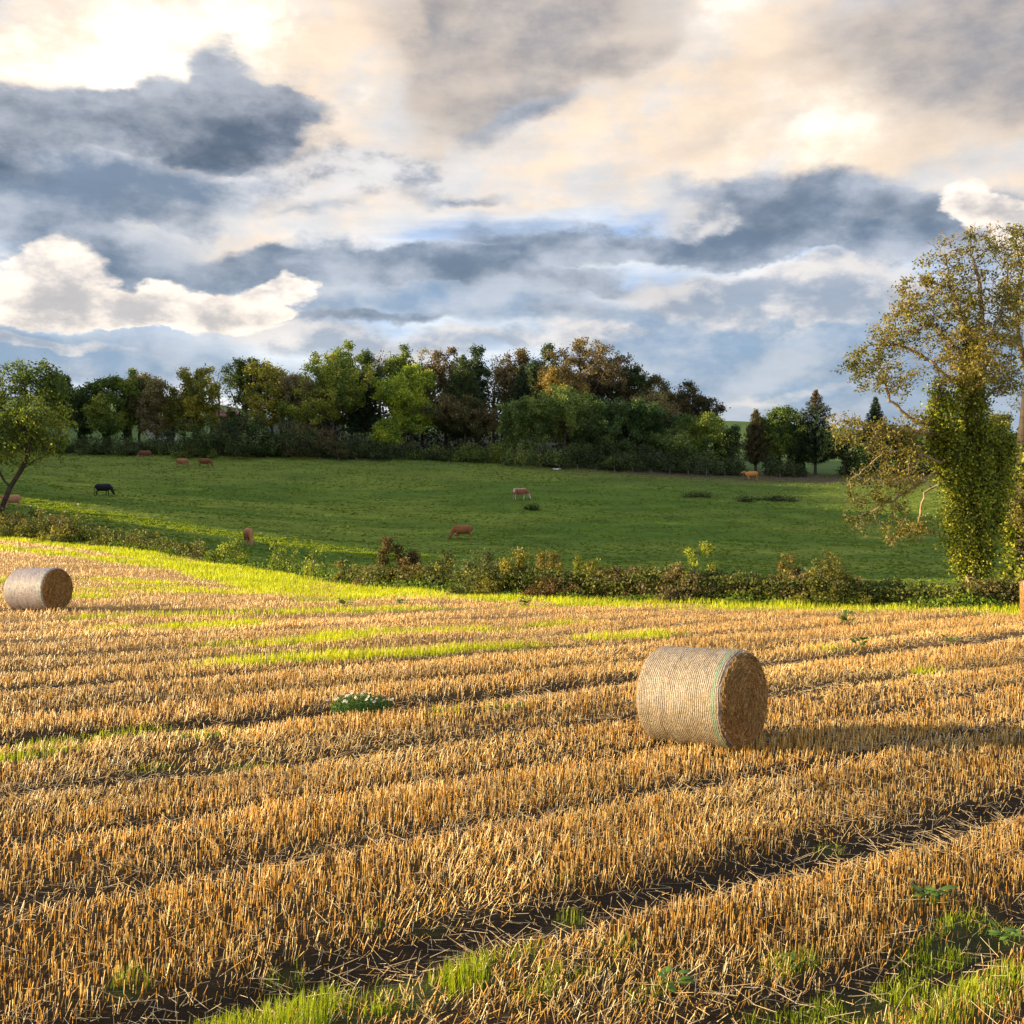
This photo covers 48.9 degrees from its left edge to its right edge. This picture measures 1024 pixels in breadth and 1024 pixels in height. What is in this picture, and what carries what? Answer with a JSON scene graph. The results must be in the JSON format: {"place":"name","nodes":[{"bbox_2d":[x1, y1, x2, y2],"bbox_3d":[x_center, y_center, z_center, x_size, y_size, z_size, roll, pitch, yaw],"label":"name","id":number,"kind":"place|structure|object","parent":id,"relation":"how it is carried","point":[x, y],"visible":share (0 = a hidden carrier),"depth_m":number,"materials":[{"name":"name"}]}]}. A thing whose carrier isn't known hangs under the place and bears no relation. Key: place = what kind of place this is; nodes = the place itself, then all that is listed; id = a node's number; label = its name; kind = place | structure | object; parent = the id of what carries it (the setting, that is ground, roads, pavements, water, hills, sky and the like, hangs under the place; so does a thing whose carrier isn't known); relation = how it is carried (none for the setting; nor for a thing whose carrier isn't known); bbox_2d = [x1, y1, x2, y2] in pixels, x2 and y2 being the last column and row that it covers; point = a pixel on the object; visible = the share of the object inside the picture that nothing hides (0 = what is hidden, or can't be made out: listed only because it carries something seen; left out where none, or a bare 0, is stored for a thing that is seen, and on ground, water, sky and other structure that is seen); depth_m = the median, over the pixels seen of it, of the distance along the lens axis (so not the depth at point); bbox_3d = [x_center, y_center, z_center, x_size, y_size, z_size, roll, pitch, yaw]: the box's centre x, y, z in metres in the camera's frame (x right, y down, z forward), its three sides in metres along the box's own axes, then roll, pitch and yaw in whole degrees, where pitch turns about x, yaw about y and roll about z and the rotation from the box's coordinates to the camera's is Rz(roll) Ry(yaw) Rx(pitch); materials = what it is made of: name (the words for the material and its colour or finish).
{"place":"outdoors","nodes":[
{"label":"outdoors","id":0,"kind":"place"},
{"bbox_2d":[0,396,1012,474],"bbox_3d":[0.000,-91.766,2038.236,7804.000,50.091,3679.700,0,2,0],"label":"hill","id":1,"kind":"structure","parent":0,"point":[829,466],"depth_m":237.65,"materials":[{"name":"green plant"}]},
{"bbox_2d":[112,368,144,445],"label":"tree","id":2,"kind":"object","parent":1,"relation":"on","point":[127,431],"visible":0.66,"depth_m":206.69,"materials":[{"name":"green plant"}]},
{"bbox_2d":[115,371,164,443],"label":"tree","id":3,"kind":"object","parent":1,"relation":"on","point":[139,378],"visible":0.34,"depth_m":208.07,"materials":[{"name":"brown plant"}]},
{"bbox_2d":[130,375,172,447],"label":"tree","id":4,"kind":"object","parent":1,"relation":"on","point":[155,390],"visible":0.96,"depth_m":204.61,"materials":[{"name":"green plant"}]},
{"bbox_2d":[157,363,223,438],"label":"tree","id":5,"kind":"object","parent":1,"relation":"on","point":[193,404],"visible":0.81,"depth_m":203.73,"materials":[{"name":"green plant"}]},
{"bbox_2d":[219,356,268,444],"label":"tree","id":6,"kind":"object","parent":1,"relation":"on","point":[238,381],"visible":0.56,"depth_m":211.11,"materials":[{"name":"green plant"}]},
{"bbox_2d":[241,357,301,434],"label":"tree","id":7,"kind":"object","parent":1,"relation":"on","point":[270,386],"visible":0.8,"depth_m":207.11,"materials":[{"name":"green plant"}]},
{"bbox_2d":[275,373,331,440],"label":"tree","id":8,"kind":"object","parent":1,"relation":"on","point":[286,386],"visible":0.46,"depth_m":205.70,"materials":[{"name":"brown plant"}]},
{"bbox_2d":[292,339,362,443],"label":"tree","id":9,"kind":"object","parent":1,"relation":"on","point":[348,346],"visible":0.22,"depth_m":218.19,"materials":[{"name":"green plant"}]},
{"bbox_2d":[277,351,384,436],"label":"tree","id":10,"kind":"object","parent":1,"relation":"on","point":[340,394],"visible":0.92,"depth_m":203.16,"materials":[{"name":"green plant"}]},
{"bbox_2d":[340,347,385,442],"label":"tree","id":11,"kind":"object","parent":1,"relation":"on","point":[365,353],"visible":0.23,"depth_m":211.84,"materials":[{"name":"green plant"}]},
{"bbox_2d":[341,365,385,442],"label":"conifer","id":12,"kind":"object","parent":1,"relation":"on","point":[361,413],"visible":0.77,"depth_m":207.83,"materials":[{"name":"green plant"}]},
{"bbox_2d":[367,415,406,446],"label":"bush","id":13,"kind":"object","parent":1,"relation":"on","point":[387,435],"visible":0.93,"depth_m":200.39,"materials":[{"name":"green plant"}]},
{"bbox_2d":[369,362,440,447],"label":"tree","id":14,"kind":"object","parent":1,"relation":"on","point":[407,393],"visible":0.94,"depth_m":203.47,"materials":[{"name":"green plant"}]},
{"bbox_2d":[381,343,428,446],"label":"tree","id":15,"kind":"object","parent":1,"relation":"on","point":[391,365],"visible":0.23,"depth_m":217.38,"materials":[{"name":"green plant"}]},
{"bbox_2d":[423,346,462,449],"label":"tree","id":16,"kind":"object","parent":1,"relation":"on","point":[444,369],"visible":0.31,"depth_m":213.71,"materials":[{"name":"brown plant"}]},
{"bbox_2d":[415,391,504,447],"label":"tree","id":17,"kind":"object","parent":1,"relation":"on","point":[461,410],"visible":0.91,"depth_m":201.67,"materials":[{"name":"green plant"}]},
{"bbox_2d":[437,354,488,454],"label":"conifer","id":18,"kind":"object","parent":1,"relation":"on","point":[462,385],"visible":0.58,"depth_m":204.45,"materials":[{"name":"green plant"}]},
{"bbox_2d":[457,344,494,448],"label":"tree","id":19,"kind":"object","parent":1,"relation":"on","point":[479,369],"visible":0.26,"depth_m":212.48,"materials":[{"name":"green plant"}]},
{"bbox_2d":[278,373,676,459],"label":"woodland interior","id":20,"kind":"object","parent":1,"relation":"on","point":[427,438],"visible":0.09,"depth_m":221.01,"materials":[{"name":"green plant"}]},
{"bbox_2d":[493,347,540,413],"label":"tree","id":21,"kind":"object","parent":1,"relation":"on","point":[509,372],"visible":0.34,"depth_m":214.19,"materials":[{"name":"green plant"}]},
{"bbox_2d":[507,364,540,424],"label":"conifer","id":22,"kind":"object","parent":1,"relation":"on","point":[520,383],"visible":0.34,"depth_m":204.85,"materials":[{"name":"green plant"}]},
{"bbox_2d":[524,342,561,451],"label":"tree","id":23,"kind":"object","parent":1,"relation":"on","point":[532,368],"visible":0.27,"depth_m":208.50,"materials":[{"name":"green plant"}]},
{"bbox_2d":[534,336,643,455],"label":"tree","id":24,"kind":"object","parent":1,"relation":"on","point":[591,366],"visible":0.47,"depth_m":206.01,"materials":[{"name":"brown plant"}]},
{"bbox_2d":[573,352,642,454],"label":"tree","id":25,"kind":"object","parent":1,"relation":"on","point":[622,394],"visible":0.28,"depth_m":210.71,"materials":[{"name":"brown plant"}]},
{"bbox_2d":[612,364,657,460],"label":"tree","id":26,"kind":"object","parent":1,"relation":"on","point":[640,380],"visible":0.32,"depth_m":210.61,"materials":[{"name":"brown plant"}]},
{"bbox_2d":[636,373,693,456],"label":"tree","id":27,"kind":"object","parent":1,"relation":"on","point":[662,386],"visible":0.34,"depth_m":208.58,"materials":[{"name":"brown plant"}]},
{"bbox_2d":[673,378,730,460],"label":"tree","id":28,"kind":"object","parent":1,"relation":"on","point":[701,403],"visible":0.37,"depth_m":207.85,"materials":[{"name":"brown plant"}]},
{"bbox_2d":[858,397,886,467],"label":"conifer","id":29,"kind":"object","parent":1,"relation":"on","point":[875,405],"visible":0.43,"depth_m":211.06,"materials":[{"name":"green plant"}]},
{"bbox_2d":[0,448,1015,609],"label":"pasture","id":30,"kind":"structure","parent":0,"point":[503,487],"depth_m":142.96,"materials":[{"name":"green plant"}]},
{"bbox_2d":[0,516,63,538],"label":"hedge shrub","id":31,"kind":"object","parent":30,"relation":"on","point":[3,529],"visible":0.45,"depth_m":78.53,"materials":[{"name":"green plant"}]},
{"bbox_2d":[0,352,78,516],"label":"leaning tree","id":32,"kind":"object","parent":30,"relation":"on","point":[20,414],"visible":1,"depth_m":82.57,"materials":[{"name":"green plant"}]},
{"bbox_2d":[12,510,86,539],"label":"hedge shrub","id":33,"kind":"object","parent":30,"relation":"on","point":[52,525],"visible":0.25,"depth_m":78.74,"materials":[{"name":"green plant"}]},
{"bbox_2d":[37,433,108,453],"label":"bush","id":34,"kind":"object","parent":30,"relation":"on","point":[77,447],"visible":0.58,"depth_m":193.00,"materials":[{"name":"green plant"}]},
{"bbox_2d":[57,380,104,444],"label":"tree","id":35,"kind":"object","parent":30,"relation":"on","point":[82,396],"visible":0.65,"depth_m":204.02,"materials":[{"name":"green plant"}]},
{"bbox_2d":[46,515,124,543],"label":"hedge shrub","id":36,"kind":"object","parent":30,"relation":"on","point":[53,538],"visible":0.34,"depth_m":76.40,"materials":[{"name":"green plant"}]},
{"bbox_2d":[80,372,127,447],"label":"tree","id":37,"kind":"object","parent":30,"relation":"on","point":[109,422],"visible":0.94,"depth_m":202.18,"materials":[{"name":"green plant"}]},
{"bbox_2d":[72,434,159,454],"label":"bush","id":38,"kind":"object","parent":30,"relation":"on","point":[118,448],"visible":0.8,"depth_m":191.79,"materials":[{"name":"green plant"}]},
{"bbox_2d":[122,427,211,454],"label":"bush","id":39,"kind":"object","parent":30,"relation":"on","point":[155,442],"visible":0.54,"depth_m":193.27,"materials":[{"name":"green plant"}]},
{"bbox_2d":[168,440,221,457],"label":"bush","id":40,"kind":"object","parent":30,"relation":"on","point":[208,452],"visible":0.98,"depth_m":189.82,"materials":[{"name":"green plant"}]},
{"bbox_2d":[0,493,435,561],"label":"long pasture grass","id":41,"kind":"structure","parent":30,"relation":"on","point":[67,507],"depth_m":110.28,"materials":[{"name":"green plant"}]},
{"bbox_2d":[169,415,268,456],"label":"bush","id":42,"kind":"object","parent":30,"relation":"on","point":[234,449],"visible":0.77,"depth_m":191.68,"materials":[{"name":"green plant"}]},
{"bbox_2d":[202,535,255,564],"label":"hedge shrub","id":43,"kind":"object","parent":30,"relation":"on","point":[216,554],"visible":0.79,"depth_m":66.57,"materials":[{"name":"green plant"}]},
{"bbox_2d":[209,407,297,455],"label":"bush","id":44,"kind":"object","parent":30,"relation":"on","point":[255,425],"visible":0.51,"depth_m":195.56,"materials":[{"name":"green plant"}]},
{"bbox_2d":[265,536,304,574],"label":"hedge shrub","id":45,"kind":"object","parent":30,"relation":"on","point":[273,566],"visible":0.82,"depth_m":61.40,"materials":[{"name":"green plant"}]},
{"bbox_2d":[242,412,332,456],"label":"bush","id":46,"kind":"object","parent":30,"relation":"on","point":[287,441],"visible":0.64,"depth_m":193.88,"materials":[{"name":"green plant"}]},
{"bbox_2d":[279,418,353,457],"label":"bush","id":47,"kind":"object","parent":30,"relation":"on","point":[319,434],"visible":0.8,"depth_m":194.01,"materials":[{"name":"green plant"}]},
{"bbox_2d":[320,431,393,458],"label":"bush","id":48,"kind":"object","parent":30,"relation":"on","point":[362,447],"visible":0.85,"depth_m":193.17,"materials":[{"name":"green plant"}]},
{"bbox_2d":[370,535,421,588],"bbox_3d":[-5.176,2.322,51.721,2.617,2.602,2.015,1,2,15],"label":"hedge shrub","id":49,"kind":"object","parent":30,"relation":"on","point":[382,560],"visible":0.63,"depth_m":51.51,"materials":[{"name":"brown plant"}]},
{"bbox_2d":[351,437,448,459],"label":"bush","id":50,"kind":"object","parent":30,"relation":"on","point":[397,453],"visible":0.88,"depth_m":194.72,"materials":[{"name":"green plant"}]},
{"bbox_2d":[418,549,460,590],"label":"hedge shrub","id":51,"kind":"object","parent":30,"relation":"on","point":[444,566],"visible":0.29,"depth_m":49.74,"materials":[{"name":"green plant"}]},
{"bbox_2d":[405,442,489,460],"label":"bush","id":52,"kind":"object","parent":30,"relation":"on","point":[413,455],"visible":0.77,"depth_m":194.75,"materials":[{"name":"green plant"}]},
{"bbox_2d":[456,548,502,586],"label":"hedge shrub","id":53,"kind":"object","parent":30,"relation":"on","point":[488,556],"visible":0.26,"depth_m":48.22,"materials":[{"name":"green plant"}]},
{"bbox_2d":[448,439,519,462],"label":"bush","id":54,"kind":"object","parent":30,"relation":"on","point":[496,454],"visible":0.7,"depth_m":194.54,"materials":[{"name":"green plant"}]},
{"bbox_2d":[447,566,547,596],"bbox_3d":[-0.519,2.896,46.780,4.468,1.344,2.446,0,2,0],"label":"hedge shrub","id":55,"kind":"object","parent":30,"relation":"on","point":[483,589],"visible":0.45,"depth_m":46.55,"materials":[{"name":"green plant"}]},
{"bbox_2d":[0,511,1023,607],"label":"bramble undergrowth","id":56,"kind":"object","parent":30,"relation":"on","point":[759,581],"visible":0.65,"depth_m":44.27,"materials":[{"name":"green plant"}]},
{"bbox_2d":[6,528,1019,609],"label":"hedge foot weeds","id":57,"kind":"object","parent":30,"relation":"on","point":[972,599],"visible":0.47,"depth_m":43.22,"materials":[{"name":"green plant"}]},
{"bbox_2d":[492,546,537,593],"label":"hedge shrub","id":58,"kind":"object","parent":30,"relation":"on","point":[505,566],"visible":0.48,"depth_m":46.90,"materials":[{"name":"green plant"}]},
{"bbox_2d":[495,395,543,450],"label":"tree","id":59,"kind":"object","parent":30,"relation":"on","point":[508,418],"visible":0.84,"depth_m":196.83,"materials":[{"name":"green plant"}]},
{"bbox_2d":[500,433,565,465],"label":"bush","id":60,"kind":"object","parent":30,"relation":"on","point":[521,457],"visible":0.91,"depth_m":191.38,"materials":[{"name":"green plant"}]},
{"bbox_2d":[532,548,564,594],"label":"hedge shrub","id":61,"kind":"object","parent":30,"relation":"on","point":[541,558],"visible":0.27,"depth_m":46.38,"materials":[{"name":"green plant"}]},
{"bbox_2d":[518,572,602,599],"bbox_3d":[2.050,2.952,45.483,3.624,1.219,2.771,0,2,0],"label":"hedge shrub","id":62,"kind":"object","parent":30,"relation":"on","point":[548,587],"visible":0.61,"depth_m":45.11,"materials":[{"name":"green plant"}]},
{"bbox_2d":[534,365,595,454],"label":"tree","id":63,"kind":"object","parent":30,"relation":"on","point":[553,373],"visible":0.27,"depth_m":201.61,"materials":[{"name":"green plant"}]},
{"bbox_2d":[523,383,607,461],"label":"tree","id":64,"kind":"object","parent":30,"relation":"on","point":[561,399],"visible":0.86,"depth_m":195.45,"materials":[{"name":"green plant"}]},
{"bbox_2d":[539,440,627,468],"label":"bush","id":65,"kind":"object","parent":30,"relation":"on","point":[567,459],"visible":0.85,"depth_m":190.99,"materials":[{"name":"green plant"}]},
{"bbox_2d":[568,553,605,596],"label":"hedge shrub","id":66,"kind":"object","parent":30,"relation":"on","point":[577,563],"visible":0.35,"depth_m":45.61,"materials":[{"name":"green plant"}]},
{"bbox_2d":[562,394,655,458],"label":"tree","id":67,"kind":"object","parent":30,"relation":"on","point":[595,435],"visible":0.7,"depth_m":196.13,"materials":[{"name":"green plant"}]},
{"bbox_2d":[602,401,678,467],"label":"tree","id":68,"kind":"object","parent":30,"relation":"on","point":[657,413],"visible":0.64,"depth_m":196.35,"materials":[{"name":"green plant"}]},
{"bbox_2d":[599,444,693,470],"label":"bush","id":69,"kind":"object","parent":30,"relation":"on","point":[648,458],"visible":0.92,"depth_m":189.72,"materials":[{"name":"green plant"}]},
{"bbox_2d":[618,563,679,600],"bbox_3d":[5.833,2.776,44.476,3.246,1.588,2.782,0,2,10],"label":"hedge shrub","id":70,"kind":"object","parent":30,"relation":"on","point":[642,586],"visible":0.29,"depth_m":43.97,"materials":[{"name":"green plant"}]},
{"bbox_2d":[615,391,683,451],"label":"tree","id":71,"kind":"object","parent":30,"relation":"on","point":[662,403],"visible":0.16,"depth_m":203.43,"materials":[{"name":"green plant"}]},
{"bbox_2d":[642,419,701,466],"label":"tree","id":72,"kind":"object","parent":30,"relation":"on","point":[666,442],"visible":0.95,"depth_m":194.58,"materials":[{"name":"green plant"}]},
{"bbox_2d":[648,562,732,602],"bbox_3d":[6.775,2.721,43.548,3.265,1.640,2.773,0,2,-12],"label":"hedge shrub","id":73,"kind":"object","parent":30,"relation":"on","point":[669,592],"visible":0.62,"depth_m":42.76,"materials":[{"name":"green plant"}]},
{"bbox_2d":[670,541,718,596],"bbox_3d":[7.239,2.341,43.818,2.471,2.469,2.187,-1,2,-21],"label":"hedge shrub","id":74,"kind":"object","parent":30,"relation":"on","point":[704,547],"visible":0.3,"depth_m":43.83,"materials":[{"name":"green plant"}]},
{"bbox_2d":[664,443,735,473],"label":"bush","id":75,"kind":"object","parent":30,"relation":"on","point":[708,461],"visible":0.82,"depth_m":189.93,"materials":[{"name":"green plant"}]},
{"bbox_2d":[673,410,736,469],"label":"tree","id":76,"kind":"object","parent":30,"relation":"on","point":[711,423],"visible":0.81,"depth_m":194.69,"materials":[{"name":"green plant"}]},
{"bbox_2d":[713,423,744,462],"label":"tree","id":77,"kind":"object","parent":30,"relation":"on","point":[733,449],"visible":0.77,"depth_m":195.53,"materials":[{"name":"green plant"}]},
{"bbox_2d":[739,408,771,470],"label":"conifer","id":78,"kind":"object","parent":30,"relation":"on","point":[755,441],"visible":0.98,"depth_m":198.92,"materials":[{"name":"green plant"}]},
{"bbox_2d":[760,404,796,473],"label":"tree","id":79,"kind":"object","parent":30,"relation":"on","point":[772,422],"visible":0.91,"depth_m":199.33,"materials":[{"name":"green plant"}]},
{"bbox_2d":[755,453,809,476],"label":"bush","id":80,"kind":"object","parent":30,"relation":"on","point":[782,468],"visible":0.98,"depth_m":192.51,"materials":[{"name":"green plant"}]},
{"bbox_2d":[787,412,814,471],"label":"tree","id":81,"kind":"object","parent":30,"relation":"on","point":[803,428],"visible":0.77,"depth_m":198.80,"materials":[{"name":"green plant"}]},
{"bbox_2d":[789,389,841,474],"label":"conifer","id":82,"kind":"object","parent":30,"relation":"on","point":[816,440],"visible":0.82,"depth_m":198.65,"materials":[{"name":"green plant"}]},
{"bbox_2d":[787,566,872,607],"bbox_3d":[11.609,2.683,41.418,2.968,1.700,2.392,0,2,7],"label":"hedge shrub","id":83,"kind":"object","parent":30,"relation":"on","point":[833,590],"visible":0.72,"depth_m":40.81,"materials":[{"name":"green plant"}]},
{"bbox_2d":[790,547,869,598],"bbox_3d":[11.772,2.410,42.400,3.051,2.300,2.870,0,2,0],"label":"hedge shrub","id":84,"kind":"object","parent":30,"relation":"on","point":[825,567],"visible":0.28,"depth_m":41.77,"materials":[{"name":"green plant"}]},
{"bbox_2d":[818,433,871,475],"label":"tree","id":85,"kind":"object","parent":30,"relation":"on","point":[850,458],"visible":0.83,"depth_m":195.15,"materials":[{"name":"green plant"}]},
{"bbox_2d":[833,442,896,475],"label":"bush","id":86,"kind":"object","parent":30,"relation":"on","point":[848,471],"visible":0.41,"depth_m":198.78,"materials":[{"name":"green plant"}]},
{"bbox_2d":[893,441,944,474],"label":"bush","id":87,"kind":"object","parent":30,"relation":"on","point":[921,468],"visible":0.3,"depth_m":201.49,"materials":[{"name":"green plant"}]},
{"bbox_2d":[824,220,1023,587],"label":"ivy clad tree","id":88,"kind":"object","parent":30,"relation":"on","point":[974,446],"visible":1,"depth_m":40.97,"materials":[{"name":"green plant"}]},
{"bbox_2d":[985,223,1023,584],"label":"edge tree","id":89,"kind":"object","parent":30,"relation":"on","point":[1016,512],"visible":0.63,"depth_m":44.24,"materials":[{"name":"green plant"}]},
{"bbox_2d":[0,533,1023,1023],"bbox_3d":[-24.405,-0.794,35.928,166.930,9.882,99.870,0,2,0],"label":"stubble field","id":90,"kind":"structure","parent":0,"point":[432,946],"depth_m":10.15,"materials":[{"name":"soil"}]},
{"bbox_2d":[2,567,75,610],"bbox_3d":[-15.189,2.482,36.115,1.836,1.461,1.469,-2,1,22],"label":"round bale","id":91,"kind":"object","parent":90,"relation":"on","point":[38,588],"visible":1,"depth_m":35.63,"materials":[{"name":"plant"}]},
{"bbox_2d":[326,690,393,713],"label":"mayweed clump","id":92,"kind":"object","parent":90,"relation":"on","point":[347,700],"visible":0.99,"depth_m":17.26,"materials":[{"name":"green plant"}]},
{"bbox_2d":[0,572,1023,1023],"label":"loose straw","id":93,"kind":"object","parent":90,"relation":"on","point":[702,608],"visible":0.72,"depth_m":11.10,"materials":[{"name":"plant"}]},
{"bbox_2d":[658,965,694,992],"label":"weed plant","id":94,"kind":"object","parent":90,"relation":"on","point":[671,987],"visible":0.98,"depth_m":7.15,"materials":[{"name":"green plant"}]},
{"bbox_2d":[633,644,773,749],"bbox_3d":[2.525,2.471,15.015,1.516,1.378,1.392,-2,0,40],"label":"round bale","id":95,"kind":"object","parent":90,"relation":"on","point":[718,697],"visible":0.99,"depth_m":14.57,"materials":[{"name":"plant"}]},
{"bbox_2d":[910,884,957,904],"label":"weed plant","id":96,"kind":"object","parent":90,"relation":"on","point":[933,892],"visible":0.85,"depth_m":8.63,"materials":[{"name":"green plant"}]},
{"bbox_2d":[0,0,1023,432],"label":"sky","id":97,"kind":"structure","parent":0,"point":[723,196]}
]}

